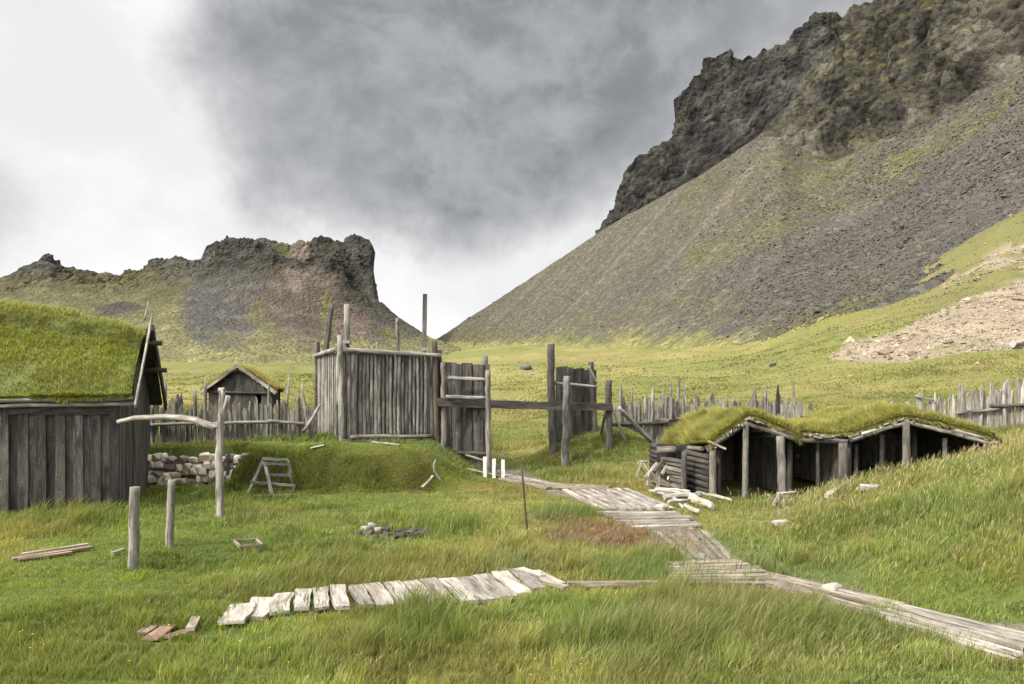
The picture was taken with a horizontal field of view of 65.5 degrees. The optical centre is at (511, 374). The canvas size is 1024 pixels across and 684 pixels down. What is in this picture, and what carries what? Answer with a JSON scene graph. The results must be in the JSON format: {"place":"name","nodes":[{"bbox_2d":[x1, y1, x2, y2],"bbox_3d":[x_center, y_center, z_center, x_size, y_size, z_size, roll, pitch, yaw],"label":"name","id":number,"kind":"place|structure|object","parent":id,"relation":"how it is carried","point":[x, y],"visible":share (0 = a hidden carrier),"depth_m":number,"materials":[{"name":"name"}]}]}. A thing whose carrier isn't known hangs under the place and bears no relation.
{"place":"outdoors","nodes":[
{"label":"outdoors","id":0,"kind":"place"},
{"bbox_2d":[0,233,458,363],"bbox_3d":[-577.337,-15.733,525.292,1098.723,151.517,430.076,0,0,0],"label":"hill","id":1,"kind":"structure","parent":0,"point":[244,300],"depth_m":461.73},
{"bbox_2d":[0,0,872,338],"label":"sky","id":2,"kind":"structure","parent":0,"point":[475,145],"materials":[{"name":"grey"}]},
{"bbox_2d":[0,211,1023,683],"bbox_3d":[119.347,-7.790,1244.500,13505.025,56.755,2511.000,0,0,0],"label":"ground","id":3,"kind":"structure","parent":0,"point":[1000,279],"depth_m":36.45,"materials":[{"name":"green plant"}]},
{"bbox_2d":[18,551,72,560],"bbox_3d":[-7.252,2.808,12.375,0.733,0.035,0.103,0,0,-39],"label":"plank","id":4,"kind":"object","parent":3,"relation":"on","point":[44,555],"visible":1,"depth_m":12.34,"materials":[{"name":"wood"}]},
{"bbox_2d":[11,546,92,559],"bbox_3d":[-7.237,2.801,12.556,1.116,0.046,0.126,0,0,-42],"label":"plank","id":5,"kind":"object","parent":3,"relation":"on","point":[64,550],"visible":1,"depth_m":12.58,"materials":[{"name":"wood"}]},
{"bbox_2d":[22,543,87,554],"bbox_3d":[-7.319,2.789,12.767,0.927,0.062,0.089,0,0,-37],"label":"plank","id":6,"kind":"object","parent":3,"relation":"on","point":[56,548],"visible":1,"depth_m":12.74,"materials":[{"name":"grey wood"}]},
{"bbox_2d":[0,296,166,515],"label":"turf house","id":7,"kind":"structure","parent":3,"relation":"on","point":[59,437],"depth_m":16.70,"materials":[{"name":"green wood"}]},
{"bbox_2d":[110,548,125,553],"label":"plank","id":8,"kind":"object","parent":3,"relation":"on","point":[119,550],"visible":0.95,"depth_m":12.66,"materials":[{"name":"grey wood"}]},
{"bbox_2d":[128,486,139,569],"bbox_3d":[-5.518,2.380,11.601,0.180,1.498,0.166,0,0,0],"label":"post","id":9,"kind":"object","parent":3,"relation":"on","point":[133,528],"visible":0.88,"depth_m":11.55,"materials":[{"name":"grey wood"}]},
{"bbox_2d":[136,625,156,633],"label":"plank","id":10,"kind":"object","parent":3,"relation":"on","point":[145,630],"visible":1,"depth_m":8.87,"materials":[{"name":"brown wood"}]},
{"bbox_2d":[142,624,175,640],"bbox_3d":[-3.895,2.849,8.824,0.184,0.025,0.523,0,0,0],"label":"plank","id":11,"kind":"object","parent":3,"relation":"on","point":[165,630],"visible":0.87,"depth_m":8.78,"materials":[{"name":"brown wood"}]},
{"bbox_2d":[165,479,175,547],"bbox_3d":[-5.686,2.454,13.247,0.178,1.420,0.134,0,0,0],"label":"post","id":12,"kind":"object","parent":3,"relation":"on","point":[169,530],"visible":0.81,"depth_m":13.20,"materials":[{"name":"grey wood"}]},
{"bbox_2d":[116,387,229,518],"bbox_3d":[-6.884,1.705,16.215,2.578,2.920,0.270,0,0,14],"label":"rail post","id":13,"kind":"object","parent":3,"relation":"on","point":[224,400],"visible":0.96,"depth_m":15.90,"materials":[{"name":"grey wood"}]},
{"bbox_2d":[163,629,191,638],"bbox_3d":[-3.687,2.853,8.764,0.136,0.023,0.280,0,0,31],"label":"plank","id":14,"kind":"object","parent":3,"relation":"on","point":[173,633],"visible":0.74,"depth_m":8.75,"materials":[{"name":"wood"}]},
{"bbox_2d":[185,616,199,630],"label":"plank","id":15,"kind":"object","parent":3,"relation":"on","point":[193,624],"visible":0.92,"depth_m":8.94,"materials":[{"name":"grey wood"}]},
{"bbox_2d":[148,452,246,488],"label":"stone wall","id":16,"kind":"structure","parent":3,"relation":"on","point":[163,477],"depth_m":20.31,"materials":[{"name":"grey stone"}]},
{"bbox_2d":[150,376,316,443],"bbox_3d":[-8.002,1.093,22.334,4.935,2.186,0.325,0,0,-19],"label":"palisade fence","id":17,"kind":"object","parent":3,"relation":"on","point":[171,431],"visible":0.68,"depth_m":22.43,"materials":[{"name":"grey wood"}]},
{"bbox_2d":[199,363,285,434],"bbox_3d":[-9.057,0.801,27.107,2.632,2.513,4.378,0,0,-11],"label":"turf hut","id":18,"kind":"object","parent":3,"relation":"on","point":[241,385],"visible":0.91,"depth_m":25.48,"materials":[{"name":"grey wood"}]},
{"bbox_2d":[233,538,263,548],"bbox_3d":[-4.408,2.806,13.286,0.395,0.101,0.783,0,0,-26],"label":"box frame","id":19,"kind":"object","parent":3,"relation":"on","point":[239,546],"visible":1,"depth_m":13.14,"materials":[{"name":"brown wood"}]},
{"bbox_2d":[247,457,295,494],"bbox_3d":[-5.683,2.465,19.142,0.908,0.951,1.098,0,0,30],"label":"trestle","id":20,"kind":"object","parent":3,"relation":"on","point":[269,483],"visible":0.93,"depth_m":19.10,"materials":[{"name":"grey wood"}]},
{"bbox_2d":[301,384,308,433],"bbox_3d":[-5.863,0.963,22.603,0.388,1.429,0.099,0,0,43],"label":"leaning pole","id":21,"kind":"object","parent":3,"relation":"on","point":[304,403],"visible":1,"depth_m":22.61,"materials":[{"name":"grey wood"}]},
{"bbox_2d":[303,406,313,439],"bbox_3d":[-5.763,1.363,22.554,0.325,0.988,0.081,0,0,-23],"label":"leaning pole","id":22,"kind":"object","parent":3,"relation":"on","point":[307,420],"visible":0.96,"depth_m":22.53,"materials":[{"name":"grey wood"}]},
{"bbox_2d":[301,404,320,432],"bbox_3d":[-5.687,1.234,22.593,0.120,0.809,0.760,0,0,30],"label":"leaning pole","id":23,"kind":"object","parent":3,"relation":"on","point":[307,425],"visible":1,"depth_m":22.55,"materials":[{"name":"grey wood"}]},
{"bbox_2d":[313,294,440,442],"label":"plank tower","id":24,"kind":"structure","parent":3,"relation":"on","point":[368,394],"depth_m":23.15,"materials":[{"name":"grey wood"}]},
{"bbox_2d":[336,404,338,438],"bbox_3d":[-5.012,1.375,22.861,0.012,1.050,0.295,0,0,-24],"label":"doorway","id":25,"kind":"structure","parent":24,"relation":"in","point":[337,434],"depth_m":22.83,"materials":[{"name":"wood"}]},
{"bbox_2d":[371,440,400,445],"bbox_3d":[-3.401,1.841,21.453,1.271,0.085,0.070,0,0,45],"label":"branch","id":26,"kind":"object","parent":3,"relation":"on","point":[383,443],"visible":0.99,"depth_m":21.43,"materials":[{"name":"grey wood"}]},
{"bbox_2d":[217,570,565,624],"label":"boardwalk","id":27,"kind":"structure","parent":3,"relation":"on","point":[487,586],"depth_m":10.32,"materials":[{"name":"grey wood"}]},
{"bbox_2d":[514,567,545,579],"bbox_3d":[0.253,2.839,11.405,0.172,0.052,0.569,0,0,-32],"label":"plank","id":28,"kind":"object","parent":27,"relation":"on","point":[535,574],"visible":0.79,"depth_m":11.34,"materials":[{"name":"grey wood"}]},
{"bbox_2d":[542,580,568,589],"bbox_3d":[0.591,2.840,10.788,0.129,0.044,0.418,0,0,-40],"label":"plank","id":29,"kind":"object","parent":27,"relation":"on","point":[552,583],"visible":0.79,"depth_m":10.76,"materials":[{"name":"grey wood"}]},
{"bbox_2d":[350,522,433,538],"bbox_3d":[-2.222,2.974,15.156,1.711,0.222,0.642,0,0,9],"label":"fire pit","id":30,"kind":"object","parent":3,"relation":"on","point":[384,530],"visible":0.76,"depth_m":14.98,"materials":[{"name":"stone"}]},
{"bbox_2d":[422,475,434,487],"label":"plank","id":31,"kind":"object","parent":3,"relation":"on","point":[429,480],"visible":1,"depth_m":20.02,"materials":[{"name":"grey wood"}]},
{"bbox_2d":[433,460,440,480],"bbox_3d":[-1.887,2.425,20.191,0.233,0.549,0.090,0,0,15],"label":"curved stick","id":32,"kind":"object","parent":3,"relation":"on","point":[437,476],"visible":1,"depth_m":20.17,"materials":[{"name":"grey wood"}]},
{"bbox_2d":[483,457,486,476],"bbox_3d":[-0.749,2.605,22.114,0.104,0.654,0.091,0,0,0],"label":"stub post","id":33,"kind":"object","parent":3,"relation":"on","point":[484,466],"visible":0.77,"depth_m":22.07,"materials":[{"name":"white wood"}]},
{"bbox_2d":[465,454,482,460],"bbox_3d":[-1.020,2.338,22.450,0.067,0.157,0.926,0,0,-40],"label":"hand rail","id":34,"kind":"object","parent":33,"relation":"attached to","point":[473,457],"visible":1,"depth_m":22.51,"materials":[{"name":"grey wood"}]},
{"bbox_2d":[467,468,500,476],"bbox_3d":[-0.724,2.723,22.154,1.078,0.275,0.070,0,0,5],"label":"hand rail","id":35,"kind":"object","parent":33,"relation":"attached to","point":[479,471],"visible":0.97,"depth_m":22.14,"materials":[{"name":"grey wood"}]},
{"bbox_2d":[492,459,495,477],"bbox_3d":[-0.500,2.640,22.054,0.096,0.625,0.091,0,0,0],"label":"stub post","id":36,"kind":"object","parent":3,"relation":"on","point":[493,468],"visible":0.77,"depth_m":22.01,"materials":[{"name":"white wood"}]},
{"bbox_2d":[501,460,504,477],"bbox_3d":[-0.249,2.660,21.994,0.094,0.623,0.091,0,0,0],"label":"stub post","id":37,"kind":"object","parent":3,"relation":"on","point":[502,468],"visible":0.77,"depth_m":21.95,"materials":[{"name":"white wood"}]},
{"bbox_2d":[498,567,541,572],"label":"plank","id":38,"kind":"object","parent":3,"relation":"on","point":[515,569],"visible":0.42,"depth_m":11.56,"materials":[{"name":"grey wood"}]},
{"bbox_2d":[436,344,612,472],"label":"palisade gate","id":39,"kind":"structure","parent":3,"relation":"on","point":[465,403],"depth_m":23.66,"materials":[{"name":"grey wood"}]},
{"bbox_2d":[521,465,528,534],"bbox_3d":[0.232,2.310,13.908,0.165,1.478,0.035,0,0,0],"label":"iron rod","id":40,"kind":"object","parent":3,"relation":"on","point":[524,498],"visible":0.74,"depth_m":13.89,"materials":[{"name":"brown metal"}]},
{"bbox_2d":[520,365,531,369],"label":"boulder","id":41,"kind":"object","parent":3,"relation":"on","point":[526,367],"visible":0.94,"depth_m":90.64,"materials":[{"name":"stone"}]},
{"bbox_2d":[84,216,1023,434],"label":"meadow grass","id":42,"kind":"structure","parent":3,"relation":"on","point":[910,373],"depth_m":55.73,"materials":[{"name":"green plant"}]},
{"bbox_2d":[498,474,616,490],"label":"boardwalk","id":43,"kind":"structure","parent":3,"relation":"on","point":[516,479],"depth_m":20.60,"materials":[{"name":"grey wood"}]},
{"bbox_2d":[599,411,605,434],"bbox_3d":[2.789,1.617,24.655,0.106,1.130,0.626,0,0,-22],"label":"brace pole","id":44,"kind":"object","parent":3,"relation":"on","point":[602,426],"visible":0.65,"depth_m":24.58,"materials":[{"name":"grey wood"}]},
{"bbox_2d":[567,580,657,586],"bbox_3d":[1.379,2.845,10.870,1.246,0.055,0.114,0,0,-3],"label":"wooden plank","id":45,"kind":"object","parent":3,"relation":"on","point":[602,583],"visible":0.83,"depth_m":10.82,"materials":[{"name":"grey wood"}]},
{"bbox_2d":[562,488,673,510],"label":"boardwalk","id":46,"kind":"structure","parent":3,"relation":"on","point":[620,499],"depth_m":18.15,"materials":[{"name":"grey wood"}]},
{"bbox_2d":[612,408,626,440],"bbox_3d":[3.309,1.615,24.349,0.873,1.454,0.096,0,0,-39],"label":"brace pole","id":47,"kind":"object","parent":3,"relation":"on","point":[619,425],"visible":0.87,"depth_m":24.28,"materials":[{"name":"grey wood"}]},
{"bbox_2d":[617,406,654,442],"bbox_3d":[3.865,1.577,24.699,1.649,1.253,0.143,0,0,-40],"label":"brace pole","id":48,"kind":"object","parent":3,"relation":"on","point":[644,434],"visible":0.96,"depth_m":24.61,"materials":[{"name":"grey wood"}]},
{"bbox_2d":[635,460,648,475],"bbox_3d":[3.291,2.365,20.208,0.330,0.414,0.214,0,0,0],"label":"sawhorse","id":49,"kind":"object","parent":3,"relation":"on","point":[643,462],"visible":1,"depth_m":20.18,"materials":[{"name":"beige wood"}]},
{"bbox_2d":[597,511,700,529],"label":"boardwalk","id":50,"kind":"structure","parent":3,"relation":"on","point":[672,517],"depth_m":15.77,"materials":[{"name":"grey wood"}]},
{"bbox_2d":[613,377,688,443],"bbox_3d":[4.656,1.351,27.026,3.068,2.633,0.409,0,0,-14],"label":"palisade fence","id":51,"kind":"object","parent":3,"relation":"on","point":[655,422],"visible":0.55,"depth_m":26.99,"materials":[{"name":"grey wood"}]},
{"bbox_2d":[646,481,662,487],"bbox_3d":[3.527,2.727,19.700,0.488,0.256,0.069,0,0,-26],"label":"scrap board","id":52,"kind":"object","parent":3,"relation":"on","point":[649,483],"visible":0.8,"depth_m":19.63,"materials":[{"name":"grey wood"}]},
{"bbox_2d":[649,489,663,494],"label":"driftwood log","id":53,"kind":"object","parent":3,"relation":"on","point":[653,491],"visible":0.69,"depth_m":18.82,"materials":[{"name":"grey wood"}]},
{"bbox_2d":[648,471,668,487],"bbox_3d":[3.676,2.623,19.699,0.726,0.520,0.090,0,0,-18],"label":"scrap board","id":54,"kind":"object","parent":3,"relation":"on","point":[651,475],"visible":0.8,"depth_m":19.62,"materials":[{"name":"grey wood"}]},
{"bbox_2d":[644,462,657,478],"bbox_3d":[3.440,2.363,19.700,0.438,0.404,0.063,0,0,-31],"label":"scrap board","id":55,"kind":"object","parent":54,"relation":"on","point":[651,469],"visible":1,"depth_m":19.69,"materials":[{"name":"grey wood"}]},
{"bbox_2d":[654,503,667,510],"bbox_3d":[3.185,2.826,16.982,0.250,0.145,0.303,0,0,39],"label":"stone","id":56,"kind":"object","parent":3,"relation":"on","point":[661,506],"visible":0.93,"depth_m":16.90,"materials":[{"name":"grey stone"}]},
{"bbox_2d":[651,478,670,487],"bbox_3d":[3.788,2.696,19.701,0.748,0.341,0.072,0,0,-16],"label":"scrap board","id":57,"kind":"object","parent":3,"relation":"on","point":[662,483],"visible":0.7,"depth_m":19.65,"materials":[{"name":"grey wood"}]},
{"bbox_2d":[656,463,660,486],"bbox_3d":[3.627,2.486,19.698,0.104,0.621,0.292,0,0,19],"label":"scrap board","id":58,"kind":"object","parent":57,"relation":"on","point":[658,476],"visible":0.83,"depth_m":19.68,"materials":[{"name":"grey wood"}]},
{"bbox_2d":[654,460,663,472],"bbox_3d":[3.638,2.265,19.700,0.359,0.312,0.063,0,0,-40],"label":"scrap board","id":59,"kind":"object","parent":58,"relation":"on","point":[659,465],"visible":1,"depth_m":19.68,"materials":[{"name":"grey wood"}]},
{"bbox_2d":[655,487,689,494],"bbox_3d":[3.751,2.728,18.618,0.811,0.199,0.161,0,0,18],"label":"driftwood log","id":60,"kind":"object","parent":3,"relation":"on","point":[666,490],"visible":0.67,"depth_m":18.59,"materials":[{"name":"grey wood"}]},
{"bbox_2d":[667,499,690,503],"bbox_3d":[3.618,2.727,17.254,0.538,0.112,0.101,0,0,-17],"label":"driftwood log","id":61,"kind":"object","parent":3,"relation":"on","point":[677,500],"visible":1,"depth_m":17.22,"materials":[{"name":"grey wood"}]},
{"bbox_2d":[673,496,685,509],"bbox_3d":[3.650,2.795,17.480,0.099,0.119,1.463,0,0,1],"label":"driftwood log","id":62,"kind":"object","parent":3,"relation":"on","point":[680,505],"visible":0.67,"depth_m":17.09,"materials":[{"name":"grey wood"}]},
{"bbox_2d":[336,427,1023,683],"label":"seeding grass","id":63,"kind":"structure","parent":3,"relation":"on","point":[983,450],"depth_m":13.71,"materials":[{"name":"green plant"}]},
{"bbox_2d":[682,503,701,512],"bbox_3d":[3.737,2.772,16.557,0.102,0.144,0.618,0,0,-18],"label":"driftwood log","id":64,"kind":"object","parent":3,"relation":"on","point":[687,506],"visible":0.98,"depth_m":16.54,"materials":[{"name":"grey wood"}]},
{"bbox_2d":[655,530,732,559],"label":"boardwalk","id":65,"kind":"structure","parent":3,"relation":"on","point":[701,549],"depth_m":13.39,"materials":[{"name":"grey wood"}]},
{"bbox_2d":[685,491,713,503],"bbox_3d":[4.107,2.785,18.101,0.138,0.192,2.284,0,0,-7],"label":"driftwood log","id":66,"kind":"object","parent":3,"relation":"on","point":[694,496],"visible":0.38,"depth_m":17.76,"materials":[{"name":"grey wood"}]},
{"bbox_2d":[662,492,702,499],"bbox_3d":[3.905,2.747,18.132,1.002,0.164,0.183,0,0,-20],"label":"driftwood log","id":67,"kind":"object","parent":66,"relation":"on","point":[669,496],"visible":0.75,"depth_m":18.04,"materials":[{"name":"grey wood"}]},
{"bbox_2d":[687,495,714,509],"bbox_3d":[4.098,2.781,17.287,0.152,0.187,1.037,0,0,-14],"label":"driftwood log","id":68,"kind":"object","parent":3,"relation":"on","point":[704,503],"visible":0.86,"depth_m":17.15,"materials":[{"name":"grey wood"}]},
{"bbox_2d":[696,491,731,500],"bbox_3d":[4.557,2.739,18.012,0.082,0.120,1.499,0,0,-16],"label":"driftwood log","id":69,"kind":"object","parent":3,"relation":"on","point":[721,497],"visible":0.81,"depth_m":17.78,"materials":[{"name":"grey wood"}]},
{"bbox_2d":[664,559,785,586],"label":"boardwalk","id":70,"kind":"structure","parent":3,"relation":"on","point":[752,574],"depth_m":11.47,"materials":[{"name":"grey wood"}]},
{"bbox_2d":[649,401,802,500],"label":"turf shed","id":71,"kind":"structure","parent":3,"relation":"on","point":[707,449],"depth_m":19.31,"materials":[{"name":"green plant"}]},
{"bbox_2d":[689,383,817,418],"bbox_3d":[8.121,1.409,26.869,4.193,2.415,0.200,0,0,14],"label":"palisade fence","id":72,"kind":"object","parent":3,"relation":"on","point":[779,407],"visible":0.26,"depth_m":26.77,"materials":[{"name":"grey wood"}]},
{"bbox_2d":[496,465,1019,659],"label":"path pebbles","id":73,"kind":"object","parent":3,"relation":"on","point":[998,624],"visible":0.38,"depth_m":14.63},
{"bbox_2d":[771,519,790,526],"bbox_3d":[5.000,2.756,14.766,0.326,0.144,0.227,0,0,-6],"label":"stone","id":74,"kind":"object","parent":3,"relation":"on","point":[778,521],"visible":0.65,"depth_m":14.71,"materials":[{"name":"grey stone"}]},
{"bbox_2d":[767,491,795,508],"bbox_3d":[5.742,2.679,16.930,0.631,0.418,0.278,0,0,0],"label":"driftwood stump","id":75,"kind":"object","parent":3,"relation":"on","point":[780,494],"visible":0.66,"depth_m":16.90,"materials":[{"name":"grey wood"}]},
{"bbox_2d":[787,378,804,418],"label":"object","id":76,"kind":"object","parent":3,"relation":"on","point":[794,410],"visible":0.33,"depth_m":25.47,"materials":[{"name":"grey wood"}]},
{"bbox_2d":[751,568,905,615],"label":"boardwalk","id":77,"kind":"structure","parent":3,"relation":"on","point":[851,597],"depth_m":10.37,"materials":[{"name":"grey wood"}]},
{"bbox_2d":[821,582,842,590],"bbox_3d":[4.270,2.849,10.617,0.285,0.130,0.209,0,0,-44],"label":"stone","id":78,"kind":"object","parent":3,"relation":"on","point":[834,586],"visible":0.71,"depth_m":10.57,"materials":[{"name":"grey stone"}]},
{"bbox_2d":[824,480,848,497],"bbox_3d":[6.690,2.327,16.340,0.181,0.167,1.952,0,0,35],"label":"driftwood root","id":79,"kind":"object","parent":3,"relation":"on","point":[827,494],"visible":0.51,"depth_m":15.73,"materials":[{"name":"grey wood"}]},
{"bbox_2d":[859,484,878,491],"bbox_3d":[6.994,2.215,15.581,0.356,0.165,0.251,0,0,23],"label":"stone","id":80,"kind":"object","parent":3,"relation":"on","point":[867,486],"visible":0.53,"depth_m":15.51,"materials":[{"name":"grey stone"}]},
{"bbox_2d":[749,398,1006,489],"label":"turf shed","id":81,"kind":"structure","parent":3,"relation":"on","point":[839,442],"depth_m":18.54,"materials":[{"name":"green plant"}]},
{"bbox_2d":[821,214,1023,382],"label":"gravel","id":82,"kind":"structure","parent":3,"relation":"on","point":[912,354],"depth_m":65.89,"materials":[{"name":"beige gravel"}]},
{"bbox_2d":[874,601,1023,663],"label":"boardwalk","id":83,"kind":"structure","parent":3,"relation":"on","point":[996,632],"depth_m":8.91,"materials":[{"name":"grey wood"}]},
{"bbox_2d":[891,378,1023,428],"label":"palisade fence","id":84,"kind":"object","parent":3,"relation":"on","point":[997,406],"visible":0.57,"depth_m":24.90,"materials":[{"name":"grey wood"}]},
{"bbox_2d":[1008,339,1023,347],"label":"driftwood log","id":85,"kind":"object","parent":3,"relation":"on","point":[1015,343],"visible":1,"depth_m":50.62,"materials":[{"name":"white wood"}]},
{"bbox_2d":[19,444,1010,674],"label":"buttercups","id":86,"kind":"object","parent":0,"point":[400,638],"visible":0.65,"depth_m":8.92,"materials":[{"name":"yellow plant"}]},
{"bbox_2d":[595,11,842,234],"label":"cliff","id":87,"kind":"structure","parent":0,"point":[726,103],"depth_m":483.18,"materials":[{"name":"grey stone"}]},
{"bbox_2d":[437,0,1023,350],"bbox_3d":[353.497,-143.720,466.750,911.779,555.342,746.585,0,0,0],"label":"mountain","id":88,"kind":"structure","parent":0,"point":[887,66],"depth_m":321.52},
{"bbox_2d":[442,72,1023,346],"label":"scree rubble","id":89,"kind":"object","parent":88,"relation":"on","point":[902,228],"visible":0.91,"depth_m":235.41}
]}

